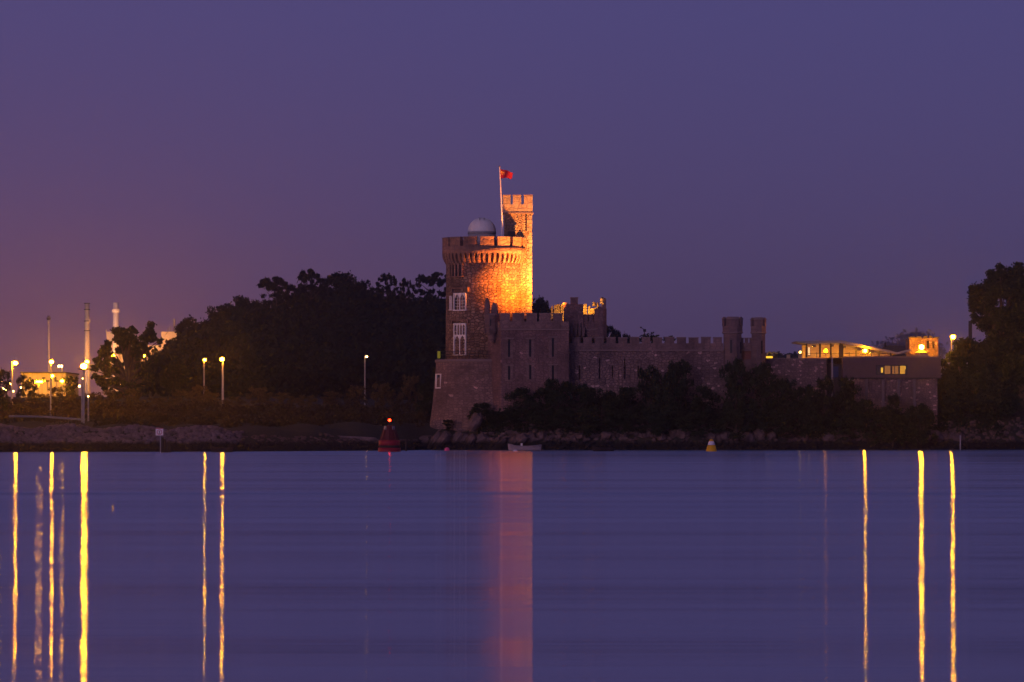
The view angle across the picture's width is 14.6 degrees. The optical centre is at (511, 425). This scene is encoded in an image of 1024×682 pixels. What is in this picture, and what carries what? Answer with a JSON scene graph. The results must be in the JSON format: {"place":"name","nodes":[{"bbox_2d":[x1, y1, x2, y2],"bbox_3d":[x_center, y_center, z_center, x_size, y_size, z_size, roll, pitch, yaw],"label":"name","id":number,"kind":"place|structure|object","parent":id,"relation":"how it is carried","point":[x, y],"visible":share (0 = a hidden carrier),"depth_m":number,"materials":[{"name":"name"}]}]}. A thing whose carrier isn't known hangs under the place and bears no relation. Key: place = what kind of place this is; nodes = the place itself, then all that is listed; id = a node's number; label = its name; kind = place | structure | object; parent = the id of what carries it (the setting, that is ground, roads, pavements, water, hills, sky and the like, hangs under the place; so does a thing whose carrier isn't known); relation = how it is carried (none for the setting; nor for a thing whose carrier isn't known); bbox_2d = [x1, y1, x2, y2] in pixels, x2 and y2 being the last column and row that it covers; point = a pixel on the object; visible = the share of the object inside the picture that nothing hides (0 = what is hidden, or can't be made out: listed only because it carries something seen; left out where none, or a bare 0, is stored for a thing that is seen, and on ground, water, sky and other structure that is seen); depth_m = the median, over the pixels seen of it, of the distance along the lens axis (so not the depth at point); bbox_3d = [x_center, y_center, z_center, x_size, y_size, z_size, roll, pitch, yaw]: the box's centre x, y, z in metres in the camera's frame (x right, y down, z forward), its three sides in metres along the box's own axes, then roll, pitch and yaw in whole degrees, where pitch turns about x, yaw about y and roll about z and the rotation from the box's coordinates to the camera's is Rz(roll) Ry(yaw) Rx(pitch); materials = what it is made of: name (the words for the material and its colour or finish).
{"place":"outdoors","nodes":[
{"label":"outdoors","id":0,"kind":"place"},
{"bbox_2d":[0,450,1023,681],"bbox_3d":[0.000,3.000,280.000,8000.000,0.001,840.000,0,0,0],"label":"water","id":1,"kind":"structure","parent":0,"point":[614,566],"depth_m":85.29,"materials":[{"name":"liquid"}]},
{"bbox_2d":[210,446,233,451],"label":"rowing boat","id":2,"kind":"object","parent":1,"relation":"on","point":[217,449],"visible":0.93,"depth_m":456.12,"materials":[{"name":"paint"}]},
{"bbox_2d":[378,419,400,451],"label":"channel buoy","id":3,"kind":"object","parent":1,"relation":"on","point":[389,440],"visible":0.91,"depth_m":465.16,"materials":[{"name":"red paint"}]},
{"bbox_2d":[508,443,541,450],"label":"rowing boat","id":4,"kind":"object","parent":1,"relation":"on","point":[511,447],"visible":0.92,"depth_m":480.65,"materials":[{"name":"paint"}]},
{"bbox_2d":[0,347,1023,451],"bbox_3d":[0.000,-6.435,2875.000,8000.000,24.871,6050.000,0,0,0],"label":"ground","id":5,"kind":"structure","parent":0,"point":[409,431],"depth_m":498.19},
{"bbox_2d":[0,368,10,397],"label":"shrub","id":6,"kind":"object","parent":5,"relation":"on","point":[6,384],"visible":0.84,"depth_m":589.67,"materials":[{"name":"green plant"}]},
{"bbox_2d":[8,398,29,413],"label":"shrub","id":7,"kind":"object","parent":5,"relation":"on","point":[16,401],"visible":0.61,"depth_m":507.06,"materials":[{"name":"green plant"}]},
{"bbox_2d":[15,373,29,397],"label":"shrub","id":8,"kind":"object","parent":5,"relation":"on","point":[24,384],"visible":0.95,"depth_m":639.72,"materials":[{"name":"green plant"}]},
{"bbox_2d":[27,379,37,397],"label":"shrub","id":9,"kind":"object","parent":5,"relation":"on","point":[30,384],"visible":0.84,"depth_m":639.82,"materials":[{"name":"green plant"}]},
{"bbox_2d":[25,392,48,404],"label":"shrub","id":10,"kind":"object","parent":5,"relation":"on","point":[33,395],"visible":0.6,"depth_m":529.69,"materials":[{"name":"green plant"}]},
{"bbox_2d":[9,415,84,423],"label":"guard rail","id":11,"kind":"object","parent":5,"relation":"on","point":[44,417],"visible":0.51,"depth_m":479.90,"materials":[{"name":"metal"}]},
{"bbox_2d":[47,316,50,371],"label":"chimney stack","id":12,"kind":"object","parent":5,"relation":"on","point":[48,351],"visible":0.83,"depth_m":1149.78,"materials":[{"name":"concrete"}]},
{"bbox_2d":[20,372,78,396],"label":"factory shed","id":13,"kind":"structure","parent":5,"relation":"on","point":[44,376],"depth_m":690.00,"materials":[{"name":"metal"}]},
{"bbox_2d":[45,386,67,404],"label":"shrub","id":14,"kind":"object","parent":5,"relation":"on","point":[56,397],"visible":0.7,"depth_m":534.21,"materials":[{"name":"green plant"}]},
{"bbox_2d":[63,375,78,395],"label":"shrub","id":15,"kind":"object","parent":5,"relation":"on","point":[71,386],"visible":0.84,"depth_m":639.68,"materials":[{"name":"green plant"}]},
{"bbox_2d":[79,363,87,422],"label":"street lamp","id":16,"kind":"object","parent":5,"relation":"on","point":[83,365],"visible":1,"depth_m":479.90,"materials":[{"name":"metal"}]},
{"bbox_2d":[84,303,90,393],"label":"chimney stack","id":17,"kind":"object","parent":5,"relation":"on","point":[87,321],"visible":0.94,"depth_m":1149.34,"materials":[{"name":"concrete"}]},
{"bbox_2d":[80,391,107,413],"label":"shrub","id":18,"kind":"object","parent":5,"relation":"on","point":[92,395],"visible":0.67,"depth_m":504.19,"materials":[{"name":"green plant"}]},
{"bbox_2d":[101,389,124,409],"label":"shrub","id":19,"kind":"object","parent":5,"relation":"on","point":[113,398],"visible":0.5,"depth_m":514.28,"materials":[{"name":"green plant"}]},
{"bbox_2d":[112,303,119,390],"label":"chimney stack","id":20,"kind":"object","parent":5,"relation":"on","point":[115,310],"visible":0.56,"depth_m":1149.24,"materials":[{"name":"white paint"}]},
{"bbox_2d":[0,423,243,451],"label":"riprap","id":21,"kind":"object","parent":5,"relation":"on","point":[57,434],"visible":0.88,"depth_m":465.03,"materials":[{"name":"stone"}]},
{"bbox_2d":[88,320,163,398],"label":"tree","id":22,"kind":"object","parent":5,"relation":"on","point":[125,340],"visible":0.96,"depth_m":599.53,"materials":[{"name":"green plant"}]},
{"bbox_2d":[106,319,176,395],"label":"power station block","id":23,"kind":"structure","parent":5,"relation":"on","point":[168,335],"depth_m":1151.00,"materials":[{"name":"concrete"}]},
{"bbox_2d":[174,314,204,336],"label":"tree","id":24,"kind":"object","parent":5,"relation":"on","point":[187,322],"visible":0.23,"depth_m":750.57,"materials":[{"name":"green plant"}]},
{"bbox_2d":[190,385,208,402],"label":"shrub","id":25,"kind":"object","parent":5,"relation":"on","point":[204,389],"visible":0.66,"depth_m":554.51,"materials":[{"name":"green plant"}]},
{"bbox_2d":[200,392,221,403],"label":"shrub","id":26,"kind":"object","parent":5,"relation":"on","point":[209,396],"visible":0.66,"depth_m":539.64,"materials":[{"name":"green plant"}]},
{"bbox_2d":[0,397,430,427],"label":"bank scrub","id":27,"kind":"object","parent":5,"relation":"on","point":[321,416],"visible":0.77,"depth_m":500.98,"materials":[{"name":"plant"}]},
{"bbox_2d":[199,301,234,328],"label":"tree","id":28,"kind":"object","parent":5,"relation":"on","point":[214,316],"visible":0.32,"depth_m":750.34,"materials":[{"name":"green plant"}]},
{"bbox_2d":[233,295,267,315],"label":"tree","id":29,"kind":"object","parent":5,"relation":"on","point":[245,302],"visible":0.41,"depth_m":751.63,"materials":[{"name":"green plant"}]},
{"bbox_2d":[245,386,276,407],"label":"shrub","id":30,"kind":"object","parent":5,"relation":"on","point":[260,394],"visible":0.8,"depth_m":529.10,"materials":[{"name":"green plant"}]},
{"bbox_2d":[256,276,299,310],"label":"pine tree","id":31,"kind":"object","parent":5,"relation":"on","point":[267,283],"visible":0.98,"depth_m":750.82,"materials":[{"name":"green plant"}]},
{"bbox_2d":[276,284,300,308],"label":"pine tree","id":32,"kind":"object","parent":5,"relation":"on","point":[287,291],"visible":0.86,"depth_m":751.31,"materials":[{"name":"green plant"}]},
{"bbox_2d":[296,268,324,299],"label":"pine tree","id":33,"kind":"object","parent":5,"relation":"on","point":[303,277],"visible":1,"depth_m":751.49,"materials":[{"name":"green plant"}]},
{"bbox_2d":[314,270,359,303],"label":"tree","id":34,"kind":"object","parent":5,"relation":"on","point":[338,281],"visible":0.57,"depth_m":750.46,"materials":[{"name":"green plant"}]},
{"bbox_2d":[342,385,368,409],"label":"shrub","id":35,"kind":"object","parent":5,"relation":"on","point":[359,389],"visible":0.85,"depth_m":544.91,"materials":[{"name":"green plant"}]},
{"bbox_2d":[339,436,378,443],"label":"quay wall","id":36,"kind":"structure","parent":5,"relation":"on","point":[372,439],"depth_m":486.00,"materials":[{"name":"stone"}]},
{"bbox_2d":[353,280,376,307],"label":"tree","id":37,"kind":"object","parent":5,"relation":"on","point":[363,287],"visible":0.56,"depth_m":750.98,"materials":[{"name":"green plant"}]},
{"bbox_2d":[124,281,617,400],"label":"woodland","id":38,"kind":"object","parent":5,"relation":"on","point":[286,349],"visible":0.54,"depth_m":680.16,"materials":[{"name":"green plant"}]},
{"bbox_2d":[369,382,398,411],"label":"shrub","id":39,"kind":"object","parent":5,"relation":"on","point":[382,391],"visible":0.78,"depth_m":539.10,"materials":[{"name":"green plant"}]},
{"bbox_2d":[375,272,397,301],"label":"pine tree","id":40,"kind":"object","parent":5,"relation":"on","point":[385,278],"visible":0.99,"depth_m":751.44,"materials":[{"name":"green plant"}]},
{"bbox_2d":[399,277,414,306],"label":"pine tree","id":41,"kind":"object","parent":5,"relation":"on","point":[404,284],"visible":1,"depth_m":751.72,"materials":[{"name":"green plant"}]},
{"bbox_2d":[395,375,423,411],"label":"shrub","id":42,"kind":"object","parent":5,"relation":"on","point":[409,383],"visible":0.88,"depth_m":544.65,"materials":[{"name":"green plant"}]},
{"bbox_2d":[413,271,445,303],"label":"pine tree","id":43,"kind":"object","parent":5,"relation":"on","point":[432,280],"visible":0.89,"depth_m":751.22,"materials":[{"name":"green plant"}]},
{"bbox_2d":[427,429,440,448],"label":"rock","id":44,"kind":"object","parent":5,"relation":"on","point":[433,439],"visible":0.77,"depth_m":496.86,"materials":[{"name":"stone"}]},
{"bbox_2d":[433,431,448,449],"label":"rock","id":45,"kind":"object","parent":5,"relation":"on","point":[442,439],"visible":0.73,"depth_m":496.84,"materials":[{"name":"stone"}]},
{"bbox_2d":[451,430,463,443],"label":"rock","id":46,"kind":"object","parent":5,"relation":"on","point":[457,436],"visible":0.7,"depth_m":498.49,"materials":[{"name":"stone"}]},
{"bbox_2d":[430,359,492,431],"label":"tower base","id":47,"kind":"object","parent":5,"relation":"on","point":[462,387],"visible":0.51,"depth_m":505.24,"materials":[{"name":"grey stone"}]},
{"bbox_2d":[442,236,524,358],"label":"round tower","id":48,"kind":"structure","parent":47,"relation":"on","point":[477,275],"depth_m":506.61,"materials":[{"name":"stone"}]},
{"bbox_2d":[453,293,466,310],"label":"window","id":49,"kind":"structure","parent":48,"relation":"in","point":[455,295],"depth_m":507.11,"materials":[{"name":"white paint"}]},
{"bbox_2d":[453,323,466,353],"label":"window","id":50,"kind":"structure","parent":48,"relation":"in","point":[454,324],"depth_m":507.11,"materials":[{"name":"white paint"}]},
{"bbox_2d":[468,217,495,244],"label":"observatory dome","id":51,"kind":"structure","parent":48,"relation":"on","point":[479,227],"depth_m":509.62,"materials":[{"name":"white paint"}]},
{"bbox_2d":[499,166,502,235],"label":"flagpole","id":52,"kind":"object","parent":48,"relation":"on","point":[501,204],"visible":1,"depth_m":507.42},
{"bbox_2d":[464,433,475,448],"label":"rock","id":53,"kind":"object","parent":5,"relation":"on","point":[470,440],"visible":0.74,"depth_m":497.26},
{"bbox_2d":[467,412,482,431],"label":"rock","id":54,"kind":"object","parent":5,"relation":"on","point":[474,422],"visible":1,"depth_m":498.42,"materials":[{"name":"stone"}]},
{"bbox_2d":[467,402,492,420],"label":"shrub","id":55,"kind":"object","parent":5,"relation":"on","point":[477,407],"visible":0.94,"depth_m":503.03,"materials":[{"name":"green plant"}]},
{"bbox_2d":[475,432,488,443],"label":"rock","id":56,"kind":"object","parent":5,"relation":"on","point":[481,437],"visible":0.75,"depth_m":497.81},
{"bbox_2d":[481,411,507,422],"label":"shrub","id":57,"kind":"object","parent":5,"relation":"on","point":[497,417],"visible":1,"depth_m":500.19,"materials":[{"name":"green plant"}]},
{"bbox_2d":[500,386,540,419],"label":"shrub","id":58,"kind":"object","parent":5,"relation":"on","point":[528,400],"visible":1,"depth_m":499.86,"materials":[{"name":"green plant"}]},
{"bbox_2d":[515,432,528,445],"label":"rock","id":59,"kind":"object","parent":5,"relation":"on","point":[522,437],"visible":0.63,"depth_m":496.55,"materials":[{"name":"stone"}]},
{"bbox_2d":[488,313,569,411],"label":"castle block","id":60,"kind":"structure","parent":5,"relation":"on","point":[531,352],"depth_m":502.00,"materials":[{"name":"stone"}]},
{"bbox_2d":[484,298,499,342],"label":"corner bartizan","id":61,"kind":"object","parent":60,"relation":"on","point":[491,324],"visible":1,"depth_m":502.90,"materials":[{"name":"stone"}]},
{"bbox_2d":[502,195,532,318],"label":"stair tower","id":62,"kind":"structure","parent":60,"relation":"on","point":[517,214],"depth_m":509.40,"materials":[{"name":"stone"}]},
{"bbox_2d":[551,297,606,341],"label":"tower","id":63,"kind":"structure","parent":60,"relation":"on","point":[592,323],"depth_m":504.50,"materials":[{"name":"grey stone"}]},
{"bbox_2d":[534,295,548,315],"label":"tree","id":64,"kind":"object","parent":5,"relation":"on","point":[540,301],"visible":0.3,"depth_m":751.26,"materials":[{"name":"green plant"}]},
{"bbox_2d":[527,387,562,426],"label":"shrub","id":65,"kind":"object","parent":5,"relation":"on","point":[553,398],"visible":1,"depth_m":499.29,"materials":[{"name":"green plant"}]},
{"bbox_2d":[541,377,574,419],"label":"shrub","id":66,"kind":"object","parent":5,"relation":"on","point":[565,386],"visible":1,"depth_m":500.52,"materials":[{"name":"green plant"}]},
{"bbox_2d":[560,383,594,424],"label":"shrub","id":67,"kind":"object","parent":5,"relation":"on","point":[583,391],"visible":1,"depth_m":500.02,"materials":[{"name":"green plant"}]},
{"bbox_2d":[585,387,616,427],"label":"shrub","id":68,"kind":"object","parent":5,"relation":"on","point":[606,395],"visible":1,"depth_m":500.29,"materials":[{"name":"green plant"}]},
{"bbox_2d":[607,326,620,342],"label":"tree","id":69,"kind":"object","parent":5,"relation":"on","point":[616,333],"visible":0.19,"depth_m":751.65,"materials":[{"name":"green plant"}]},
{"bbox_2d":[608,386,644,424],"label":"shrub","id":70,"kind":"object","parent":5,"relation":"on","point":[621,398],"visible":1,"depth_m":500.31,"materials":[{"name":"green plant"}]},
{"bbox_2d":[239,416,1023,450],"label":"shore stones","id":71,"kind":"object","parent":5,"relation":"on","point":[734,443],"visible":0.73,"depth_m":498.77,"materials":[{"name":"stone"}]},
{"bbox_2d":[569,337,723,408],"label":"curtain wall","id":72,"kind":"structure","parent":5,"relation":"on","point":[609,364],"depth_m":504.00,"materials":[{"name":"stone"}]},
{"bbox_2d":[636,364,658,423],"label":"shrub","id":73,"kind":"object","parent":5,"relation":"on","point":[644,376],"visible":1,"depth_m":500.69,"materials":[{"name":"green plant"}]},
{"bbox_2d":[647,371,684,431],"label":"shrub","id":74,"kind":"object","parent":5,"relation":"on","point":[658,389],"visible":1,"depth_m":499.56,"materials":[{"name":"green plant"}]},
{"bbox_2d":[660,358,694,421],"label":"shrub","id":75,"kind":"object","parent":5,"relation":"on","point":[682,384],"visible":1,"depth_m":500.83,"materials":[{"name":"green plant"}]},
{"bbox_2d":[689,384,720,426],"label":"shrub","id":76,"kind":"object","parent":5,"relation":"on","point":[705,392],"visible":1,"depth_m":500.37,"materials":[{"name":"green plant"}]},
{"bbox_2d":[722,317,742,399],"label":"gate turret","id":77,"kind":"object","parent":5,"relation":"on","point":[732,332],"visible":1,"depth_m":503.69,"materials":[{"name":"stone"}]},
{"bbox_2d":[715,356,754,428],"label":"shrub","id":78,"kind":"object","parent":5,"relation":"on","point":[737,403],"visible":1,"depth_m":500.44,"materials":[{"name":"green plant"}]},
{"bbox_2d":[475,394,1006,437],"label":"undergrowth","id":79,"kind":"object","parent":5,"relation":"on","point":[486,423],"visible":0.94,"depth_m":503.30,"materials":[{"name":"green plant"}]},
{"bbox_2d":[741,338,751,401],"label":"gate link wall","id":80,"kind":"structure","parent":5,"relation":"on","point":[747,353],"depth_m":504.90,"materials":[{"name":"stone"}]},
{"bbox_2d":[740,431,754,442],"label":"rock","id":81,"kind":"object","parent":5,"relation":"on","point":[749,437],"visible":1,"depth_m":499.12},
{"bbox_2d":[750,317,766,400],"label":"gate turret","id":82,"kind":"object","parent":5,"relation":"on","point":[758,328],"visible":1,"depth_m":503.90,"materials":[{"name":"stone"}]},
{"bbox_2d":[742,361,782,426],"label":"shrub","id":83,"kind":"object","parent":5,"relation":"on","point":[764,390],"visible":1,"depth_m":500.48,"materials":[{"name":"green plant"}]},
{"bbox_2d":[768,378,805,434],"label":"shrub","id":84,"kind":"object","parent":5,"relation":"on","point":[786,387],"visible":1,"depth_m":500.56,"materials":[{"name":"green plant"}]},
{"bbox_2d":[765,358,826,401],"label":"garden wall","id":85,"kind":"structure","parent":5,"relation":"on","point":[803,372],"depth_m":506.00,"materials":[{"name":"stone"}]},
{"bbox_2d":[792,384,822,437],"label":"shrub","id":86,"kind":"object","parent":5,"relation":"on","point":[812,403],"visible":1,"depth_m":500.00,"materials":[{"name":"green plant"}]},
{"bbox_2d":[815,375,833,427],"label":"shrub","id":87,"kind":"object","parent":5,"relation":"on","point":[825,400],"visible":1,"depth_m":500.98,"materials":[{"name":"green plant"}]},
{"bbox_2d":[831,375,861,434],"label":"shrub","id":88,"kind":"object","parent":5,"relation":"on","point":[845,386],"visible":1,"depth_m":501.17,"materials":[{"name":"green plant"}]},
{"bbox_2d":[852,398,881,439],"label":"shrub","id":89,"kind":"object","parent":5,"relation":"on","point":[868,403],"visible":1,"depth_m":500.26,"materials":[{"name":"green plant"}]},
{"bbox_2d":[827,356,941,426],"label":"boarded wing","id":90,"kind":"structure","parent":5,"relation":"on","point":[910,380],"depth_m":505.25,"materials":[{"name":"stone"}]},
{"bbox_2d":[876,365,906,374],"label":"window","id":91,"kind":"structure","parent":90,"relation":"in","point":[902,368],"depth_m":505.87,"materials":[{"name":"glass"}]},
{"bbox_2d":[865,416,916,443],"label":"shrub","id":92,"kind":"object","parent":5,"relation":"on","point":[885,420],"visible":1,"depth_m":500.67,"materials":[{"name":"green plant"}]},
{"bbox_2d":[870,406,914,445],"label":"shrub","id":93,"kind":"object","parent":5,"relation":"on","point":[888,412],"visible":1,"depth_m":500.58,"materials":[{"name":"green plant"}]},
{"bbox_2d":[886,393,899,431],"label":"shrub","id":94,"kind":"object","parent":5,"relation":"on","point":[894,399],"visible":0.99,"depth_m":501.59,"materials":[{"name":"green plant"}]},
{"bbox_2d":[882,342,905,355],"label":"slate roofed house","id":95,"kind":"structure","parent":5,"relation":"on","point":[896,348],"depth_m":565.56,"materials":[{"name":"grey"}]},
{"bbox_2d":[903,402,938,444],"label":"shrub","id":96,"kind":"object","parent":5,"relation":"on","point":[922,435],"visible":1,"depth_m":501.35,"materials":[{"name":"green plant"}]},
{"bbox_2d":[937,336,1023,418],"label":"tree","id":97,"kind":"object","parent":5,"relation":"on","point":[959,383],"visible":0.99,"depth_m":506.46,"materials":[{"name":"green plant"}]},
{"bbox_2d":[967,261,1023,380],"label":"tree","id":98,"kind":"object","parent":5,"relation":"on","point":[1002,327],"visible":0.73,"depth_m":522.27,"materials":[{"name":"green plant"}]},
{"bbox_2d":[1003,351,1023,387],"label":"tree","id":99,"kind":"object","parent":5,"relation":"on","point":[1018,378],"visible":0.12,"depth_m":518.66,"materials":[{"name":"green plant"}]},
{"bbox_2d":[0,0,1023,396],"label":"sky","id":100,"kind":"structure","parent":0,"point":[820,170],"materials":[{"name":"purple"}]},
{"bbox_2d":[765,351,801,357],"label":"distant trees","id":101,"kind":"object","parent":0,"point":[793,355],"visible":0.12,"depth_m":1485.64,"materials":[{"name":"green plant"}]},
{"bbox_2d":[827,359,841,363],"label":"terrace paving","id":102,"kind":"structure","parent":0,"point":[835,361],"depth_m":507.00,"materials":[{"name":"stone"}]},
{"bbox_2d":[791,340,910,357],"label":"glass pavilion","id":103,"kind":"structure","parent":102,"relation":"on","point":[837,350],"depth_m":507.46,"materials":[{"name":"glass"}]},
{"bbox_2d":[906,336,938,355],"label":"stone lodge","id":104,"kind":"structure","parent":102,"relation":"on","point":[929,344],"depth_m":513.00,"materials":[{"name":"stone"}]},
{"bbox_3d":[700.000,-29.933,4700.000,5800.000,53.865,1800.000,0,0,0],"label":"distant hill","id":105,"kind":"structure","parent":0,"visible":0},
{"bbox_2d":[871,327,948,368],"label":"distant wood","id":106,"kind":"object","parent":105,"relation":"on","point":[902,336],"visible":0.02,"depth_m":4274.74,"materials":[{"name":"green plant"}]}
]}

